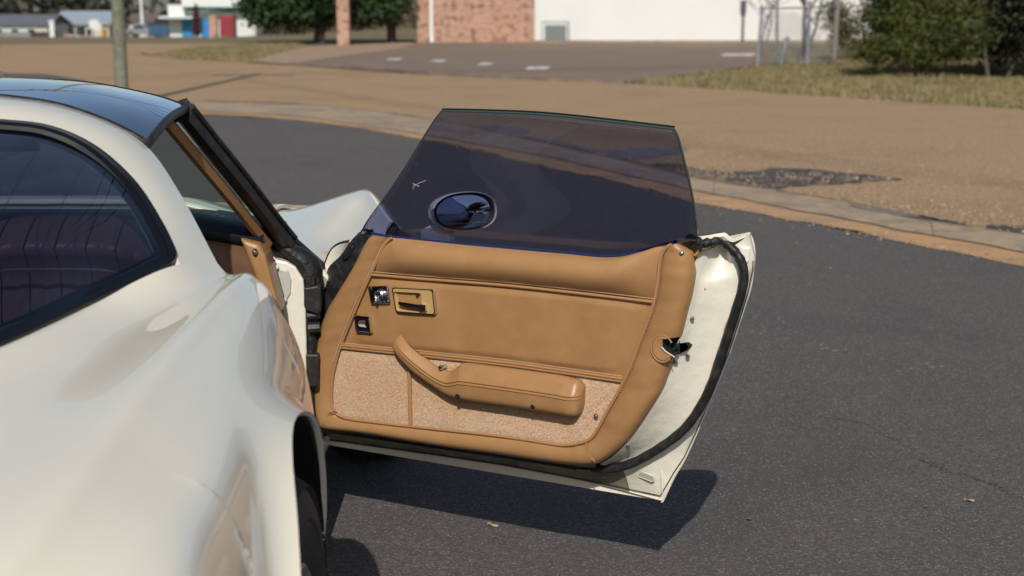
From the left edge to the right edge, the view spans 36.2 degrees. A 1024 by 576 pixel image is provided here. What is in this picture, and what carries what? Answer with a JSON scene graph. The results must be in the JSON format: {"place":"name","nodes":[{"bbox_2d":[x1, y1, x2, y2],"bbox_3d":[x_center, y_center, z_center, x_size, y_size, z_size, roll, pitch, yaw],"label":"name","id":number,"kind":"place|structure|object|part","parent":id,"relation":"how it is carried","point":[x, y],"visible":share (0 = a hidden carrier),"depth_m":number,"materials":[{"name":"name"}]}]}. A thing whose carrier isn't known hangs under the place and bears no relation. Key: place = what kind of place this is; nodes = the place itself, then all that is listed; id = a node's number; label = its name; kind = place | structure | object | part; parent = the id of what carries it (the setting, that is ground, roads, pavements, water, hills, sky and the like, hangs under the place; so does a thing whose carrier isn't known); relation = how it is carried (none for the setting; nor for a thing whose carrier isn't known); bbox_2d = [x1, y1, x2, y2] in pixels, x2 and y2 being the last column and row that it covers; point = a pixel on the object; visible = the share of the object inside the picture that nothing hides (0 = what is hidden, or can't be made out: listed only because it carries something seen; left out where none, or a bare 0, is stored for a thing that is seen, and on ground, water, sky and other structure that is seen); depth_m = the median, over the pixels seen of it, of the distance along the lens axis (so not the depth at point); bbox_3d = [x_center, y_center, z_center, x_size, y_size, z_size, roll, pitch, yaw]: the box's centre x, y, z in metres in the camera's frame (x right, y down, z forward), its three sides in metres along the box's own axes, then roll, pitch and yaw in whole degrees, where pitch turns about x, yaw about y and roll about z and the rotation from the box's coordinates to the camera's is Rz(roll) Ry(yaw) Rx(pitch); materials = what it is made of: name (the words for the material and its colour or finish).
{"place":"outdoors","nodes":[
{"label":"outdoors","id":0,"kind":"place"},
{"bbox_2d":[76,26,84,36],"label":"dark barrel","id":1,"kind":"object","parent":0,"point":[80,30],"visible":0.88,"depth_m":123.76,"materials":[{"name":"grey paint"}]},
{"bbox_2d":[20,0,178,36],"label":"sky","id":2,"kind":"structure","parent":0,"point":[146,2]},
{"bbox_2d":[0,43,243,54],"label":"side street","id":3,"kind":"structure","parent":0,"point":[147,48],"depth_m":43.43,"materials":[{"name":"grey asphalt"}]},
{"bbox_2d":[148,41,305,62],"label":"island grass","id":4,"kind":"structure","parent":0,"point":[225,52],"depth_m":38.40,"materials":[{"name":"plant"}]},
{"bbox_2d":[251,42,413,63],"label":"driveway","id":5,"kind":"structure","parent":0,"point":[306,53],"depth_m":39.28,"materials":[{"name":"beige concrete"}]},
{"bbox_2d":[0,49,1023,225],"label":"road","id":6,"kind":"structure","parent":0,"point":[432,96],"depth_m":18.23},
{"bbox_2d":[474,126,687,159],"bbox_3d":[0.251,-1.407,15.032,1.711,0.001,3.691,-7,13,-34],"label":"worn concrete patch","id":7,"kind":"object","parent":6,"relation":"on","point":[643,153],"visible":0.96,"depth_m":14.26,"materials":[{"name":"grey concrete"}]},
{"bbox_2d":[194,101,1023,251],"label":"concrete gutter","id":8,"kind":"object","parent":6,"relation":"on","point":[988,236],"visible":1,"depth_m":12.66,"materials":[{"name":"beige concrete"}]},
{"bbox_2d":[847,204,968,225],"bbox_3d":[2.492,-0.465,9.914,0.187,0.001,1.129,-5,12,-25],"label":"gutter damp stain","id":9,"kind":"object","parent":8,"relation":"on","point":[904,214],"visible":1,"depth_m":9.92,"materials":[{"name":"concrete"}]},
{"bbox_2d":[198,100,1023,233],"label":"broken road edge","id":10,"kind":"object","parent":6,"relation":"on","point":[702,177],"visible":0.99,"depth_m":12.86,"materials":[{"name":"grey asphalt"}]},
{"bbox_2d":[286,105,1023,283],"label":"road grit","id":11,"kind":"object","parent":6,"relation":"on","point":[878,199],"visible":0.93,"depth_m":11.99,"materials":[{"name":"gravel"}]},
{"bbox_2d":[652,163,901,189],"bbox_3d":[1.881,-0.917,12.411,1.448,0.001,2.044,-7,13,-32],"label":"tar patch","id":12,"kind":"object","parent":6,"relation":"on","point":[773,175],"visible":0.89,"depth_m":12.13,"materials":[{"name":"black asphalt"}]},
{"bbox_2d":[981,224,1023,231],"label":"road tar edge","id":13,"kind":"object","parent":6,"relation":"on","point":[1010,228],"visible":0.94,"depth_m":9.46,"materials":[{"name":"grey asphalt"}]},
{"bbox_2d":[0,2,1023,236],"bbox_3d":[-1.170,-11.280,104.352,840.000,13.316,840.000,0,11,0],"label":"ground","id":14,"kind":"structure","parent":0,"point":[405,34],"depth_m":48.97,"materials":[{"name":"green plant"}]},
{"bbox_2d":[0,32,30,36],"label":"grey board fence","id":15,"kind":"object","parent":14,"relation":"on","point":[14,34],"visible":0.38,"depth_m":152.69,"materials":[{"name":"grey wood"}]},
{"bbox_2d":[0,14,71,36],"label":"grey roof house","id":16,"kind":"structure","parent":14,"relation":"on","point":[22,23],"depth_m":188.42,"materials":[{"name":"grey"}]},
{"bbox_2d":[11,28,18,36],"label":"window","id":17,"kind":"structure","parent":16,"relation":"in","point":[12,29],"depth_m":187.10,"materials":[{"name":"white glass"}]},
{"bbox_2d":[27,28,34,34],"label":"window","id":18,"kind":"structure","parent":16,"relation":"in","point":[30,30],"depth_m":187.10,"materials":[{"name":"white glass"}]},
{"bbox_2d":[31,32,57,36],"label":"maroon board fence","id":19,"kind":"object","parent":14,"relation":"on","point":[40,34],"visible":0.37,"depth_m":151.70,"materials":[{"name":"red wood"}]},
{"bbox_2d":[48,20,54,36],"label":"white post","id":20,"kind":"object","parent":14,"relation":"on","point":[52,27],"visible":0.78,"depth_m":120.89,"materials":[{"name":"metal"}]},
{"bbox_2d":[64,33,102,36],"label":"scrap pile","id":21,"kind":"object","parent":14,"relation":"on","point":[68,35],"visible":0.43,"depth_m":120.10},
{"bbox_2d":[89,19,101,35],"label":"white board","id":22,"kind":"object","parent":14,"relation":"on","point":[95,24],"visible":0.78,"depth_m":122.99,"materials":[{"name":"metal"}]},
{"bbox_2d":[59,11,131,36],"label":"tan house","id":23,"kind":"structure","parent":14,"relation":"on","point":[83,18],"depth_m":198.09,"materials":[{"name":"beige"}]},
{"bbox_2d":[86,28,93,35],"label":"window","id":24,"kind":"structure","parent":23,"relation":"in","point":[88,31],"depth_m":196.99,"materials":[{"name":"glass"}]},
{"bbox_2d":[102,29,106,36],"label":"door","id":25,"kind":"structure","parent":23,"relation":"in","point":[104,31],"depth_m":197.04,"materials":[{"name":"yellow wood"}]},
{"bbox_2d":[111,0,128,87],"bbox_3d":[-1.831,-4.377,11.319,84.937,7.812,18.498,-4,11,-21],"label":"utility pole","id":26,"kind":"object","parent":14,"relation":"on","point":[119,44],"visible":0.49,"depth_m":19.98,"materials":[{"name":"grey wood"}]},
{"bbox_2d":[139,0,144,36],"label":"street light","id":27,"kind":"object","parent":14,"relation":"on","point":[141,15],"depth_m":152.24,"materials":[{"name":"white metal"}]},
{"bbox_2d":[126,23,158,36],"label":"pickup truck","id":28,"kind":"object","parent":14,"relation":"on","point":[135,30],"visible":0.6,"depth_m":137.84,"materials":[{"name":"silver metal"}]},
{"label":"side window","id":29,"kind":"part","parent":28,"relation":"part of","materials":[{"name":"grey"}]},
{"bbox_2d":[128,13,166,36],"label":"brown house","id":30,"kind":"structure","parent":14,"relation":"on","point":[134,18],"depth_m":232.91,"materials":[{"name":"beige"}]},
{"bbox_2d":[146,22,169,35],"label":"blue dumpster","id":31,"kind":"object","parent":14,"relation":"on","point":[158,28],"visible":0.87,"depth_m":127.90,"materials":[{"name":"paint"}]},
{"bbox_2d":[191,3,201,36],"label":"red shrub","id":32,"kind":"object","parent":14,"relation":"on","point":[196,30],"visible":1,"depth_m":78.46,"materials":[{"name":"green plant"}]},
{"bbox_2d":[0,0,416,36],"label":"woods","id":33,"kind":"object","parent":14,"relation":"on","point":[16,7],"visible":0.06,"depth_m":266.98,"materials":[{"name":"green plant"}]},
{"bbox_2d":[209,15,218,37],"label":"gate pier","id":34,"kind":"structure","parent":14,"relation":"on","point":[213,27],"depth_m":55.76,"materials":[{"name":"brick"}]},
{"bbox_2d":[158,0,284,36],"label":"white store","id":35,"kind":"structure","parent":14,"relation":"on","point":[181,22],"depth_m":103.09,"materials":[{"name":"grey paint"}]},
{"bbox_2d":[219,15,236,37],"bbox_3d":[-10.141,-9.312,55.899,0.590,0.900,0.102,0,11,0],"label":"door","id":36,"kind":"structure","parent":35,"relation":"attached to","point":[228,26],"depth_m":55.85,"materials":[{"name":"paint"}]},
{"bbox_2d":[229,0,416,43],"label":"magnolia tree","id":37,"kind":"object","parent":14,"relation":"on","point":[318,16],"visible":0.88,"depth_m":45.51,"materials":[{"name":"green plant"}]},
{"bbox_2d":[252,0,416,35],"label":"winter brush","id":38,"kind":"object","parent":14,"relation":"on","point":[409,19],"visible":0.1,"depth_m":69.49,"materials":[{"name":"green plant"}]},
{"bbox_2d":[336,0,350,44],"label":"brick column","id":39,"kind":"structure","parent":14,"relation":"on","point":[343,22],"depth_m":44.00,"materials":[{"name":"brick"}]},
{"bbox_2d":[385,18,397,42],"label":"brown post","id":40,"kind":"object","parent":14,"relation":"on","point":[391,33],"visible":0.32,"depth_m":46.75,"materials":[{"name":"brown paint"}]},
{"bbox_2d":[3,73,1023,575],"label":"asphalt lot","id":41,"kind":"structure","parent":14,"relation":"on","point":[809,487],"depth_m":5.16,"materials":[{"name":"grey asphalt"}]},
{"bbox_2d":[0,68,755,575],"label":"sports car","id":42,"kind":"object","parent":41,"relation":"on","point":[190,386],"visible":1,"depth_m":3.01,"materials":[{"name":"beige paint"}]},
{"bbox_3d":[-1.170,-0.080,2.374,1.176,0.285,1.005,0,11,0],"label":"rear window","id":43,"kind":"part","parent":42,"relation":"part of","materials":[{"name":"black glass"}]},
{"bbox_3d":[-0.010,0.021,3.726,1.199,0.921,0.425,6,12,29],"label":"door","id":44,"kind":"part","parent":42,"relation":"part of","materials":[{"name":"beige paint"}]},
{"bbox_2d":[785,396,915,451],"bbox_3d":[1.094,0.437,5.150,0.093,0.001,0.756,-5,12,-26],"label":"asphalt crack","id":45,"kind":"object","parent":41,"relation":"on","point":[843,419],"visible":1,"depth_m":5.17,"materials":[{"name":"black asphalt"}]},
{"bbox_2d":[919,458,1021,497],"bbox_3d":[1.334,0.551,4.541,0.062,0.001,0.446,-6,12,-29],"label":"asphalt crack","id":46,"kind":"object","parent":41,"relation":"on","point":[965,475],"visible":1,"depth_m":4.57,"materials":[{"name":"black asphalt"}]},
{"bbox_2d":[299,42,760,81],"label":"parking lot","id":47,"kind":"structure","parent":14,"relation":"on","point":[628,61],"depth_m":34.99,"materials":[{"name":"grey asphalt"}]},
{"bbox_2d":[289,62,623,83],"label":"kerb","id":48,"kind":"structure","parent":47,"relation":"on","point":[616,81],"depth_m":27.09,"materials":[{"name":"concrete"}]},
{"bbox_2d":[478,62,493,64],"bbox_3d":[-0.548,-4.619,32.214,0.258,0.001,1.364,1,11,3],"label":"parking stripe","id":49,"kind":"object","parent":47,"relation":"on","point":[488,63],"visible":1,"depth_m":32.30,"materials":[{"name":"white paint"}]},
{"bbox_2d":[526,66,550,68],"bbox_3d":[0.500,-4.271,30.348,0.428,0.001,1.409,1,11,5],"label":"parking stripe","id":50,"kind":"object","parent":47,"relation":"on","point":[543,67],"visible":1,"depth_m":30.49,"materials":[{"name":"white paint"}]},
{"bbox_2d":[540,21,569,42],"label":"air conditioner","id":51,"kind":"object","parent":47,"relation":"on","point":[555,33],"visible":0.99,"depth_m":46.60,"materials":[{"name":"metal"}]},
{"bbox_2d":[721,53,755,55],"bbox_3d":[5.394,-5.558,37.245,0.741,0.001,1.996,2,11,12],"label":"parking stripe","id":52,"kind":"object","parent":47,"relation":"on","point":[741,54],"visible":1,"depth_m":37.26,"materials":[{"name":"white paint"}]},
{"bbox_2d":[200,111,1023,265],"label":"sand strip","id":53,"kind":"object","parent":14,"relation":"on","point":[997,253],"visible":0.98,"depth_m":10.57,"materials":[{"name":"beige concrete"}]},
{"bbox_2d":[417,0,976,42],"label":"brick and metal building","id":54,"kind":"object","parent":14,"relation":"on","point":[597,20],"visible":0.58,"depth_m":47.40,"materials":[{"name":"white"}]},
{"bbox_2d":[756,6,763,65],"bbox_3d":[4.988,-5.021,31.459,0.134,1.291,0.100,4,11,22],"label":"fence post","id":55,"kind":"object","parent":14,"relation":"on","point":[759,35],"visible":0.86,"depth_m":31.42,"materials":[{"name":"metal"}]},
{"bbox_2d":[759,12,831,62],"bbox_3d":[5.698,-5.042,31.482,1.511,1.027,0.010,0,11,0],"label":"chain link mesh","id":56,"kind":"object","parent":55,"relation":"attached to","point":[793,38],"visible":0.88,"depth_m":31.48,"materials":[{"name":"metal"}]},
{"bbox_2d":[762,5,837,9],"bbox_3d":[5.768,-5.506,30.728,1.553,0.085,1.272,0,11,0],"label":"fence rail","id":57,"kind":"object","parent":55,"relation":"attached to","point":[800,7],"visible":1,"depth_m":30.68,"materials":[{"name":"metal"}]},
{"bbox_2d":[746,0,788,45],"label":"bare tree","id":58,"kind":"object","parent":14,"relation":"on","point":[769,15],"visible":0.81,"depth_m":44.89,"materials":[{"name":"grey plant"}]},
{"bbox_2d":[775,0,779,64],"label":"fence post","id":59,"kind":"object","parent":14,"relation":"on","point":[776,23],"visible":0.71,"depth_m":32.15,"materials":[{"name":"metal"}]},
{"bbox_2d":[780,37,789,64],"bbox_3d":[5.386,-4.626,30.975,0.206,0.700,0.100,0,11,0],"label":"fence post","id":60,"kind":"object","parent":14,"relation":"on","point":[784,50],"visible":0.86,"depth_m":30.94,"materials":[{"name":"metal"}]},
{"bbox_2d":[800,23,806,64],"bbox_3d":[5.780,-4.761,30.950,0.188,0.970,0.100,0,11,0],"label":"fence post","id":61,"kind":"object","parent":14,"relation":"on","point":[803,47],"visible":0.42,"depth_m":30.92,"materials":[{"name":"metal"}]},
{"bbox_2d":[806,0,811,66],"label":"fence post","id":62,"kind":"object","parent":14,"relation":"on","point":[809,2],"visible":0.86,"depth_m":30.18,"materials":[{"name":"metal"}]},
{"bbox_2d":[800,0,828,50],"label":"bare tree","id":63,"kind":"object","parent":14,"relation":"on","point":[804,4],"visible":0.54,"depth_m":40.59,"materials":[{"name":"grey plant"}]},
{"bbox_2d":[624,49,1023,109],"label":"verge grass","id":64,"kind":"structure","parent":14,"relation":"on","point":[975,91],"depth_m":25.25,"materials":[{"name":"plant"}]},
{"bbox_2d":[831,0,840,64],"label":"fence post","id":65,"kind":"object","parent":14,"relation":"on","point":[835,34],"visible":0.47,"depth_m":31.40,"materials":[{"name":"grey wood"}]},
{"bbox_2d":[814,0,869,58],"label":"loose bush","id":66,"kind":"object","parent":14,"relation":"on","point":[843,38],"visible":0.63,"depth_m":34.06,"materials":[{"name":"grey plant"}]},
{"bbox_2d":[843,0,1004,76],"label":"cedar tree","id":67,"kind":"object","parent":14,"relation":"on","point":[918,35],"visible":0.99,"depth_m":26.75,"materials":[{"name":"green plant"}]},
{"bbox_2d":[949,0,1023,77],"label":"tree","id":68,"kind":"object","parent":14,"relation":"on","point":[1006,48],"visible":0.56,"depth_m":27.04,"materials":[{"name":"green plant"}]},
{"bbox_2d":[996,0,1023,55],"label":"tree","id":69,"kind":"object","parent":14,"relation":"on","point":[1016,2],"visible":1,"depth_m":26.35,"materials":[{"name":"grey plant"}]},
{"bbox_2d":[272,186,943,373],"bbox_3d":[-0.138,-0.219,8.668,0.314,0.001,6.642,-6,12,-30],"label":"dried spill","id":70,"kind":"object","parent":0,"point":[823,343],"visible":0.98,"depth_m":6.19,"materials":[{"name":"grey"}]}
]}

